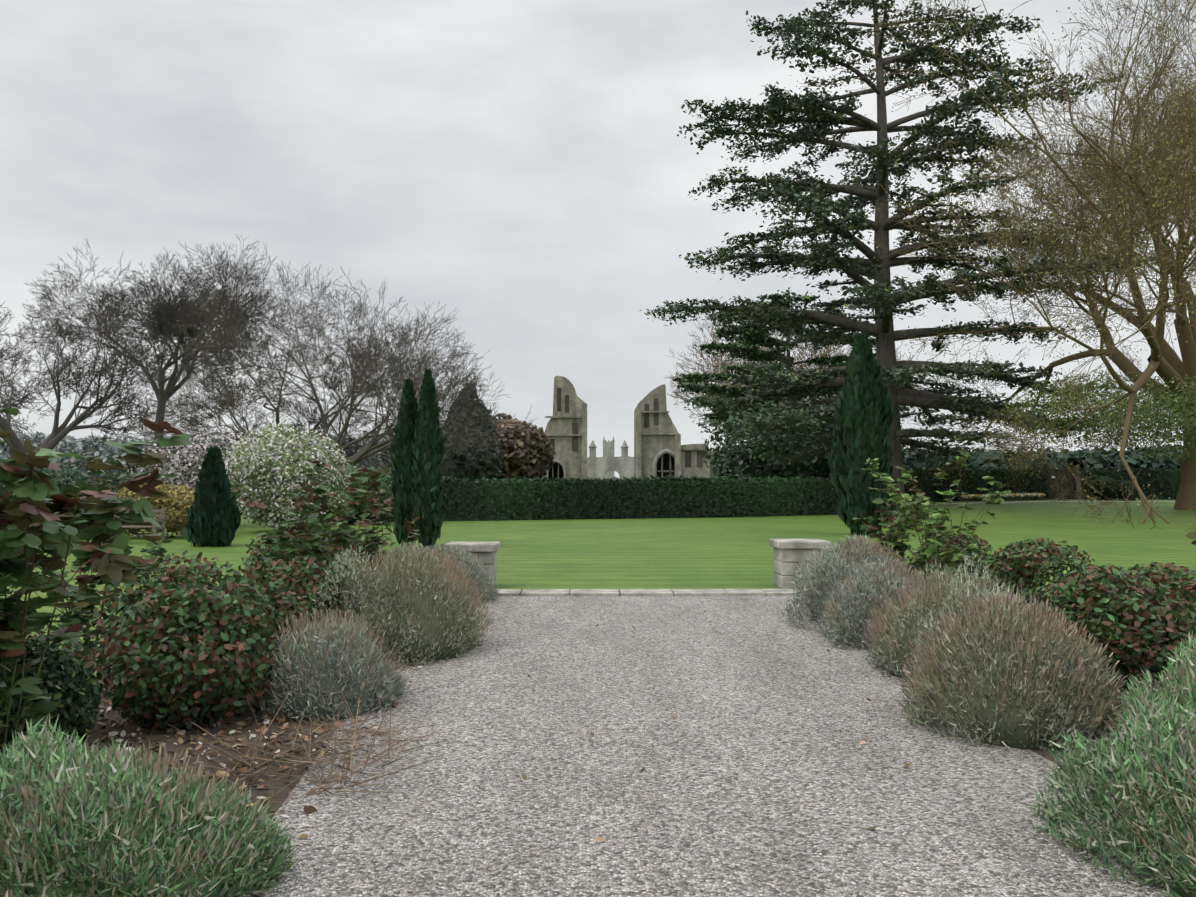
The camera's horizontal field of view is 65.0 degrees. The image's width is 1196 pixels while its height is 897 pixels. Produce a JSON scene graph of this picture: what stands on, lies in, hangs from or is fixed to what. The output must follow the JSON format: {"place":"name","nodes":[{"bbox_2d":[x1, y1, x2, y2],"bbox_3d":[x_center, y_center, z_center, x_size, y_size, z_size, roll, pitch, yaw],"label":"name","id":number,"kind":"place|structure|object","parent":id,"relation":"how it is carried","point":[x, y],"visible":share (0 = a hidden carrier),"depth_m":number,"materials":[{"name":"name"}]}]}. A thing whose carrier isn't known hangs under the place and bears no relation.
{"place":"outdoors","nodes":[
{"label":"outdoors","id":0,"kind":"place"},
{"bbox_2d":[228,460,388,578],"bbox_3d":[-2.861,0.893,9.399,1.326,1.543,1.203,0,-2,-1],"label":"rose leaves","id":1,"kind":"object","parent":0,"point":[309,547],"visible":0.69,"depth_m":9.40,"materials":[{"name":"plant"}]},
{"bbox_2d":[400,549,485,606],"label":"lavender flowers","id":2,"kind":"object","parent":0,"point":[459,571],"visible":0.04,"depth_m":10.46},
{"bbox_2d":[544,376,585,478],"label":"ruined tower","id":3,"kind":"structure","parent":0,"point":[568,457],"depth_m":200.23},
{"bbox_2d":[0,492,1195,681],"bbox_3d":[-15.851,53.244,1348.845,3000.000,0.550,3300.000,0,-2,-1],"label":"lawn ground","id":4,"kind":"structure","parent":0,"point":[694,553],"depth_m":24.99,"materials":[{"name":"plant"}]},
{"bbox_2d":[0,430,79,456],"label":"treeline crown","id":5,"kind":"object","parent":4,"relation":"on","point":[4,448],"visible":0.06,"depth_m":107.20,"materials":[{"name":"grey plant"}]},
{"bbox_2d":[0,457,98,533],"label":"shrub","id":6,"kind":"object","parent":4,"relation":"on","point":[59,479],"visible":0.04,"depth_m":26.50,"materials":[{"name":"green plant"}]},
{"bbox_2d":[0,277,183,455],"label":"tree","id":7,"kind":"object","parent":4,"relation":"on","point":[120,409],"depth_m":33.98,"materials":[{"name":"plant"}]},
{"bbox_2d":[34,434,177,485],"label":"shrub","id":8,"kind":"object","parent":4,"relation":"on","point":[78,446],"visible":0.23,"depth_m":96.16,"materials":[{"name":"green plant"}]},
{"bbox_2d":[66,470,146,508],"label":"shrub","id":9,"kind":"object","parent":4,"relation":"on","point":[118,481],"visible":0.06,"depth_m":35.38,"materials":[{"name":"green plant"}]},
{"bbox_2d":[101,508,166,543],"bbox_3d":[-12.067,1.999,24.324,1.500,0.900,0.572,0,-2,-1],"label":"garden bench","id":10,"kind":"object","parent":4,"relation":"on","point":[162,519],"visible":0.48,"depth_m":24.54,"materials":[{"name":"grey wood"}]},
{"bbox_2d":[0,715,299,896],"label":"lavender","id":11,"kind":"object","parent":4,"relation":"on","point":[17,762],"depth_m":3.24,"materials":[{"name":"plant"}]},
{"bbox_2d":[0,750,260,896],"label":"lavender stems","id":12,"kind":"object","parent":11,"relation":"attached to","point":[131,824],"visible":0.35,"depth_m":3.19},
{"bbox_2d":[0,741,277,896],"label":"lavender flowers","id":13,"kind":"object","parent":11,"relation":"attached to","point":[117,755],"visible":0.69,"depth_m":3.29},
{"bbox_2d":[114,483,194,537],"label":"shrub","id":14,"kind":"object","parent":4,"relation":"on","point":[176,516],"visible":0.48,"depth_m":26.26,"materials":[{"name":"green plant"}]},
{"bbox_2d":[127,442,202,503],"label":"magnolia shrub","id":15,"kind":"object","parent":4,"relation":"on","point":[155,466],"depth_m":39.51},
{"bbox_2d":[21,234,330,470],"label":"tall tree","id":16,"kind":"object","parent":4,"relation":"on","point":[163,312],"depth_m":59.73,"materials":[{"name":"plant"}]},
{"bbox_2d":[160,426,264,504],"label":"magnolia shrub","id":17,"kind":"object","parent":4,"relation":"on","point":[187,477],"depth_m":33.18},
{"bbox_2d":[183,446,241,546],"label":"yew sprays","id":18,"kind":"object","parent":4,"relation":"on","point":[213,518],"visible":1,"depth_m":22.85,"materials":[{"name":"plant"}]},
{"bbox_2d":[81,666,397,829],"bbox_3d":[-2.655,1.711,5.270,2.480,0.001,14.750,0,-2,-1],"label":"soil bed","id":19,"kind":"object","parent":4,"relation":"on","point":[281,796],"visible":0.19,"depth_m":5.47,"materials":[{"name":"soil"}]},
{"bbox_2d":[22,624,96,679],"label":"shrub","id":20,"kind":"object","parent":19,"relation":"on","point":[77,653],"depth_m":5.47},
{"bbox_2d":[4,450,179,683],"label":"rose leaves","id":21,"kind":"object","parent":19,"relation":"on","point":[88,592],"visible":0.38,"depth_m":6.82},
{"bbox_2d":[0,407,191,759],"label":"rose leaves","id":22,"kind":"object","parent":19,"relation":"on","point":[46,536],"visible":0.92,"depth_m":4.23,"materials":[{"name":"plant"}]},
{"bbox_2d":[73,550,275,691],"bbox_3d":[-3.063,1.272,6.874,1.392,1.056,1.434,0,-2,-1],"label":"shrub","id":23,"kind":"object","parent":19,"relation":"on","point":[181,576],"depth_m":6.65,"materials":[{"name":"plant"}]},
{"bbox_2d":[86,583,291,729],"bbox_3d":[-2.603,1.318,5.997,1.131,0.919,1.146,0,-2,-1],"label":"shrub","id":24,"kind":"object","parent":19,"relation":"on","point":[180,674],"depth_m":5.78,"materials":[{"name":"plant"}]},
{"bbox_2d":[84,684,330,810],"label":"fallen leaves","id":25,"kind":"object","parent":19,"relation":"on","point":[179,736],"visible":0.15,"depth_m":5.56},
{"bbox_2d":[0,638,104,794],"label":"box ball","id":26,"kind":"object","parent":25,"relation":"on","point":[82,702],"depth_m":4.58,"materials":[{"name":"plant"}]},
{"bbox_2d":[223,580,333,679],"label":"shrub","id":27,"kind":"object","parent":19,"relation":"on","point":[287,601],"depth_m":7.35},
{"bbox_2d":[232,525,359,605],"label":"shrub","id":28,"kind":"object","parent":19,"relation":"on","point":[258,555],"depth_m":10.20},
{"bbox_2d":[237,553,358,630],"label":"shrub","id":29,"kind":"object","parent":19,"relation":"on","point":[310,573],"depth_m":7.96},
{"bbox_2d":[168,690,452,803],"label":"dry twigs","id":30,"kind":"object","parent":19,"relation":"on","point":[334,745],"visible":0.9,"depth_m":5.06,"materials":[{"name":"wood"}]},
{"bbox_2d":[243,615,408,722],"bbox_3d":[-1.867,1.471,6.465,1.105,0.666,1.169,0,-2,-1],"label":"lavender","id":31,"kind":"object","parent":19,"relation":"on","point":[395,694],"depth_m":6.15,"materials":[{"name":"plant"}]},
{"bbox_2d":[246,611,404,712],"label":"lavender stalks","id":32,"kind":"object","parent":31,"relation":"attached to","point":[328,623],"visible":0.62,"depth_m":6.24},
{"bbox_2d":[241,607,411,703],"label":"lavender flowers","id":33,"kind":"object","parent":31,"relation":"attached to","point":[295,627],"visible":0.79,"depth_m":6.29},
{"bbox_2d":[338,536,384,583],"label":"shrub","id":34,"kind":"object","parent":19,"relation":"on","point":[354,545],"depth_m":11.79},
{"bbox_2d":[338,461,419,564],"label":"rose leaves","id":35,"kind":"object","parent":19,"relation":"on","point":[376,509],"visible":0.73,"depth_m":11.70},
{"bbox_2d":[430,541,499,603],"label":"lavender","id":36,"kind":"object","parent":19,"relation":"on","point":[490,585],"depth_m":12.04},
{"bbox_2d":[418,543,491,582],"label":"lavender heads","id":37,"kind":"object","parent":36,"relation":"attached to","point":[442,545],"visible":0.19,"depth_m":12.13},
{"bbox_2d":[222,423,350,528],"bbox_3d":[-9.965,0.970,29.858,4.208,3.602,3.339,0,-2,-1],"label":"flowering shrub","id":38,"kind":"object","parent":4,"relation":"on","point":[262,455],"depth_m":29.25,"materials":[{"name":"plant"}]},
{"bbox_2d":[248,490,349,530],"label":"shrub","id":39,"kind":"object","parent":4,"relation":"on","point":[334,512],"visible":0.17,"depth_m":30.46,"materials":[{"name":"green plant"}]},
{"bbox_2d":[233,431,383,487],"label":"bare shrub","id":40,"kind":"object","parent":4,"relation":"on","point":[367,461],"visible":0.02,"depth_m":98.80,"materials":[{"name":"grey plant"}]},
{"bbox_2d":[97,242,536,485],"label":"fan tree","id":41,"kind":"object","parent":4,"relation":"on","point":[222,399],"depth_m":58.02,"materials":[{"name":"plant"}]},
{"bbox_2d":[316,463,392,524],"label":"shrub","id":42,"kind":"object","parent":4,"relation":"on","point":[385,484],"visible":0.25,"depth_m":35.22,"materials":[{"name":"green plant"}]},
{"bbox_2d":[348,433,394,477],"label":"tree","id":43,"kind":"object","parent":4,"relation":"on","point":[388,460],"visible":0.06,"depth_m":115.42,"materials":[{"name":"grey plant"}]},
{"bbox_2d":[295,539,490,667],"bbox_3d":[-1.898,1.349,8.550,1.762,0.989,2.089,0,-2,-1],"label":"lavender","id":44,"kind":"object","parent":4,"relation":"on","point":[380,608],"depth_m":8.08,"materials":[{"name":"plant"}]},
{"bbox_2d":[327,544,493,639],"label":"lavender heads","id":45,"kind":"object","parent":44,"relation":"attached to","point":[466,580],"visible":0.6,"depth_m":8.28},
{"bbox_2d":[337,547,491,653],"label":"lavender stalks","id":46,"kind":"object","parent":44,"relation":"attached to","point":[456,577],"visible":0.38,"depth_m":8.26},
{"bbox_2d":[390,378,418,546],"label":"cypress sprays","id":47,"kind":"object","parent":4,"relation":"on","point":[401,447],"visible":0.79,"depth_m":22.59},
{"bbox_2d":[409,368,445,547],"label":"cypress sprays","id":48,"kind":"object","parent":4,"relation":"on","point":[425,480],"visible":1,"depth_m":22.33,"materials":[{"name":"plant"}]},
{"bbox_2d":[440,383,502,479],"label":"conifer tree","id":49,"kind":"object","parent":4,"relation":"on","point":[475,471],"depth_m":73.51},
{"bbox_2d":[444,541,499,588],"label":"stone plinth","id":50,"kind":"structure","parent":4,"relation":"on","point":[485,553],"depth_m":13.54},
{"bbox_2d":[494,419,555,479],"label":"russet tree","id":51,"kind":"object","parent":4,"relation":"on","point":[537,461],"depth_m":82.20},
{"bbox_2d":[589,435,628,479],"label":"distant castle towers","id":52,"kind":"structure","parent":4,"relation":"on","point":[608,448],"depth_m":399.93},
{"bbox_2d":[587,456,633,479],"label":"chapel wall","id":53,"kind":"structure","parent":4,"relation":"on","point":[600,467],"depth_m":330.06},
{"bbox_2d":[548,388,702,478],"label":"windows","id":54,"kind":"structure","parent":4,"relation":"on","point":[646,425],"depth_m":200.41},
{"bbox_2d":[377,474,897,521],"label":"hedge","id":55,"kind":"object","parent":4,"relation":"on","point":[504,498],"depth_m":41.82,"materials":[{"name":"plant"}]},
{"bbox_2d":[488,589,808,595],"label":"kerb stones","id":56,"kind":"object","parent":4,"relation":"on","point":[648,592],"visible":0.5,"depth_m":12.73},
{"bbox_2d":[710,448,748,477],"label":"tree crown","id":57,"kind":"object","parent":4,"relation":"on","point":[715,472],"visible":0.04,"depth_m":89.06,"materials":[{"name":"green plant"}]},
{"bbox_2d":[665,310,834,444],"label":"tree","id":58,"kind":"object","parent":4,"relation":"on","point":[713,366],"depth_m":147.80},
{"bbox_2d":[672,287,912,478],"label":"cedar tree","id":59,"kind":"object","parent":4,"relation":"on","point":[751,339],"depth_m":76.76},
{"bbox_2d":[770,539,831,588],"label":"stone plinth","id":60,"kind":"structure","parent":4,"relation":"on","point":[789,554],"depth_m":13.59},
{"bbox_2d":[702,399,910,478],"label":"evergreen shrub","id":61,"kind":"object","parent":4,"relation":"on","point":[759,467],"visible":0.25,"depth_m":64.85,"materials":[{"name":"green plant"}]},
{"bbox_2d":[695,307,938,441],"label":"tree","id":62,"kind":"object","parent":4,"relation":"on","point":[826,353],"depth_m":138.77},
{"bbox_2d":[778,533,917,629],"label":"lavender","id":63,"kind":"object","parent":4,"relation":"on","point":[814,574],"depth_m":10.13,"materials":[{"name":"plant"}]},
{"bbox_2d":[798,534,914,606],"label":"lavender heads","id":64,"kind":"object","parent":63,"relation":"attached to","point":[873,546],"visible":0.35,"depth_m":10.21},
{"bbox_2d":[803,538,912,607],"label":"flowers","id":65,"kind":"object","parent":63,"relation":"attached to","point":[852,562],"visible":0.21,"depth_m":10.21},
{"bbox_2d":[827,331,898,535],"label":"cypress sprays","id":66,"kind":"object","parent":4,"relation":"on","point":[864,417],"visible":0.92,"depth_m":27.80,"materials":[{"name":"plant"}]},
{"bbox_2d":[639,0,1168,506],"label":"cedar tree","id":67,"kind":"object","parent":4,"relation":"on","point":[778,102],"depth_m":51.81,"materials":[{"name":"plant"}]},
{"bbox_2d":[902,446,951,468],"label":"tree crown","id":68,"kind":"object","parent":4,"relation":"on","point":[910,462],"visible":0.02,"depth_m":77.71,"materials":[{"name":"green plant"}]},
{"bbox_2d":[861,550,1038,681],"bbox_3d":[2.938,1.333,7.503,1.568,1.014,1.481,0,-2,-1],"label":"lavender","id":69,"kind":"object","parent":4,"relation":"on","point":[881,659],"depth_m":7.45,"materials":[{"name":"plant"}]},
{"bbox_2d":[863,575,1001,669],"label":"lavender stalks","id":70,"kind":"object","parent":69,"relation":"attached to","point":[908,602],"visible":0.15,"depth_m":7.50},
{"bbox_2d":[859,569,1028,661],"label":"lavender heads","id":71,"kind":"object","parent":69,"relation":"attached to","point":[899,606],"visible":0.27,"depth_m":7.49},
{"bbox_2d":[903,466,1049,502],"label":"hedge","id":72,"kind":"object","parent":4,"relation":"on","point":[976,479],"depth_m":60.02,"materials":[{"name":"plant"}]},
{"bbox_2d":[913,448,1049,471],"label":"tree crown","id":73,"kind":"object","parent":4,"relation":"on","point":[974,460],"visible":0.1,"depth_m":73.02,"materials":[{"name":"green plant"}]},
{"bbox_2d":[790,0,1195,530],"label":"tree","id":74,"kind":"object","parent":4,"relation":"on","point":[1156,76],"depth_m":38.48,"materials":[{"name":"plant"}]},
{"bbox_2d":[1094,374,1195,462],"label":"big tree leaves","id":75,"kind":"object","parent":74,"relation":"attached to","point":[1187,427],"visible":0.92,"depth_m":40.09,"materials":[{"name":"green plant"}]},
{"bbox_2d":[960,493,1045,501],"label":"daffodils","id":76,"kind":"object","parent":4,"relation":"on","point":[980,497],"visible":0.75,"depth_m":58.78,"materials":[{"name":"green plant"}]},
{"bbox_2d":[896,567,1127,752],"bbox_3d":[2.531,1.269,5.864,1.216,0.958,1.316,0,-2,-1],"label":"lavender","id":77,"kind":"object","parent":4,"relation":"on","point":[1082,729],"depth_m":5.50,"materials":[{"name":"plant"}]},
{"bbox_2d":[894,592,1129,727],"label":"lavender heads","id":78,"kind":"object","parent":77,"relation":"attached to","point":[1025,605],"visible":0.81,"depth_m":5.60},
{"bbox_2d":[900,596,1123,738],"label":"lavender stalks","id":79,"kind":"object","parent":77,"relation":"attached to","point":[1007,639],"visible":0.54,"depth_m":5.55,"materials":[{"name":"plant"}]},
{"bbox_2d":[1042,467,1077,499],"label":"hedge","id":80,"kind":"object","parent":4,"relation":"on","point":[1071,480],"depth_m":60.80,"materials":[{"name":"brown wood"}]},
{"bbox_2d":[929,673,1195,814],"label":"soil bed","id":81,"kind":"object","parent":4,"relation":"on","point":[1045,754],"depth_m":5.23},
{"bbox_2d":[814,556,926,650],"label":"lavender","id":82,"kind":"object","parent":81,"relation":"on","point":[835,634],"depth_m":8.75,"materials":[{"name":"plant"}]},
{"bbox_2d":[823,565,924,637],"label":"lavender stalks","id":83,"kind":"object","parent":82,"relation":"attached to","point":[869,594],"visible":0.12,"depth_m":8.85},
{"bbox_2d":[821,561,931,628],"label":"lavender heads","id":84,"kind":"object","parent":82,"relation":"attached to","point":[897,571],"visible":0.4,"depth_m":8.88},
{"bbox_2d":[853,488,930,573],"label":"rose leaves","id":85,"kind":"object","parent":81,"relation":"on","point":[902,524],"visible":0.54,"depth_m":12.01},
{"bbox_2d":[862,448,1010,581],"bbox_3d":[3.605,0.880,10.344,1.401,1.810,1.980,0,-2,-1],"label":"rose","id":86,"kind":"object","parent":81,"relation":"on","point":[932,539],"depth_m":10.24,"materials":[{"name":"plant"}]},
{"bbox_2d":[905,533,1010,589],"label":"shrub","id":87,"kind":"object","parent":81,"relation":"on","point":[918,567],"depth_m":11.11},
{"bbox_2d":[975,538,1097,594],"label":"shrub","id":88,"kind":"object","parent":81,"relation":"on","point":[1029,568],"depth_m":9.33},
{"bbox_2d":[1038,603,1140,695],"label":"shrub","id":89,"kind":"object","parent":81,"relation":"on","point":[1120,665],"depth_m":6.57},
{"bbox_2d":[1037,562,1195,691],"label":"shrub","id":90,"kind":"object","parent":81,"relation":"on","point":[1089,585],"depth_m":6.74,"materials":[{"name":"plant"}]},
{"bbox_2d":[1122,561,1195,658],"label":"shrub","id":91,"kind":"object","parent":81,"relation":"on","point":[1169,572],"depth_m":7.61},
{"bbox_2d":[1010,557,1131,615],"bbox_3d":[4.147,1.440,8.092,1.100,1.007,1.120,0,-2,-1],"label":"box ball","id":92,"kind":"object","parent":4,"relation":"on","point":[1047,573],"depth_m":8.07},
{"bbox_2d":[1008,447,1142,468],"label":"tree crown","id":93,"kind":"object","parent":4,"relation":"on","point":[1101,461],"visible":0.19,"depth_m":69.88,"materials":[{"name":"green plant"}]},
{"bbox_2d":[1082,475,1115,499],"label":"shrub","id":94,"kind":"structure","parent":4,"relation":"on","point":[1111,480],"depth_m":57.83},
{"bbox_2d":[1025,692,1195,896],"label":"lavender","id":95,"kind":"object","parent":4,"relation":"on","point":[1119,763],"depth_m":3.76,"materials":[{"name":"plant"}]},
{"bbox_2d":[1102,723,1195,877],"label":"lavender heads","id":96,"kind":"object","parent":95,"relation":"attached to","point":[1188,838],"visible":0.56,"depth_m":3.58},
{"bbox_2d":[1115,730,1195,877],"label":"lavender stalks","id":97,"kind":"object","parent":95,"relation":"attached to","point":[1166,817],"visible":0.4,"depth_m":3.55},
{"bbox_2d":[1111,480,1141,500],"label":"shrub","id":98,"kind":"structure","parent":4,"relation":"on","point":[1118,482],"depth_m":56.46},
{"bbox_2d":[1078,465,1180,499],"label":"hedge","id":99,"kind":"object","parent":4,"relation":"on","point":[1159,475],"depth_m":60.94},
{"bbox_2d":[1104,444,1182,468],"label":"tree crown","id":100,"kind":"object","parent":4,"relation":"on","point":[1151,462],"visible":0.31,"depth_m":68.15,"materials":[{"name":"green plant"}]},
{"bbox_2d":[1091,630,1195,768],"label":"lavender","id":101,"kind":"object","parent":4,"relation":"on","point":[1146,692],"depth_m":4.83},
{"bbox_2d":[1104,657,1195,738],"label":"lavender heads","id":102,"kind":"object","parent":101,"relation":"attached to","point":[1178,671],"visible":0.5,"depth_m":4.83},
{"bbox_2d":[1107,663,1195,739],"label":"lavender stalks","id":103,"kind":"object","parent":101,"relation":"attached to","point":[1156,692],"visible":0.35,"depth_m":4.82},
{"bbox_2d":[0,0,1195,478],"label":"sky","id":104,"kind":"structure","parent":0,"point":[522,168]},
{"bbox_2d":[542,404,704,478],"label":"abbey dressings","id":105,"kind":"structure","parent":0,"point":[678,449],"depth_m":198.77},
{"bbox_2d":[634,384,709,478],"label":"building","id":106,"kind":"structure","parent":0,"point":[652,446],"depth_m":200.39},
{"bbox_2d":[652,448,674,476],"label":"stone arch","id":107,"kind":"structure","parent":106,"relation":"attached to","point":[657,457],"depth_m":199.61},
{"bbox_2d":[250,596,1180,896],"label":"gravel path","id":108,"kind":"structure","parent":0,"point":[760,776],"depth_m":4.74,"materials":[{"name":"gravel"}]},
{"bbox_2d":[255,663,422,894],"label":"litter gravel","id":109,"kind":"structure","parent":108,"relation":"on","point":[309,809],"depth_m":5.01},
{"bbox_2d":[491,602,1021,840],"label":"fallen leaves","id":110,"kind":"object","parent":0,"point":[641,771],"depth_m":5.42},
{"bbox_2d":[911,501,1174,504],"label":"gravel side path","id":111,"kind":"structure","parent":0,"point":[1060,501],"depth_m":54.88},
{"bbox_2d":[1001,371,1195,450],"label":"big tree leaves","id":112,"kind":"object","parent":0,"point":[1094,402],"visible":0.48,"depth_m":45.11,"materials":[{"name":"plant"}]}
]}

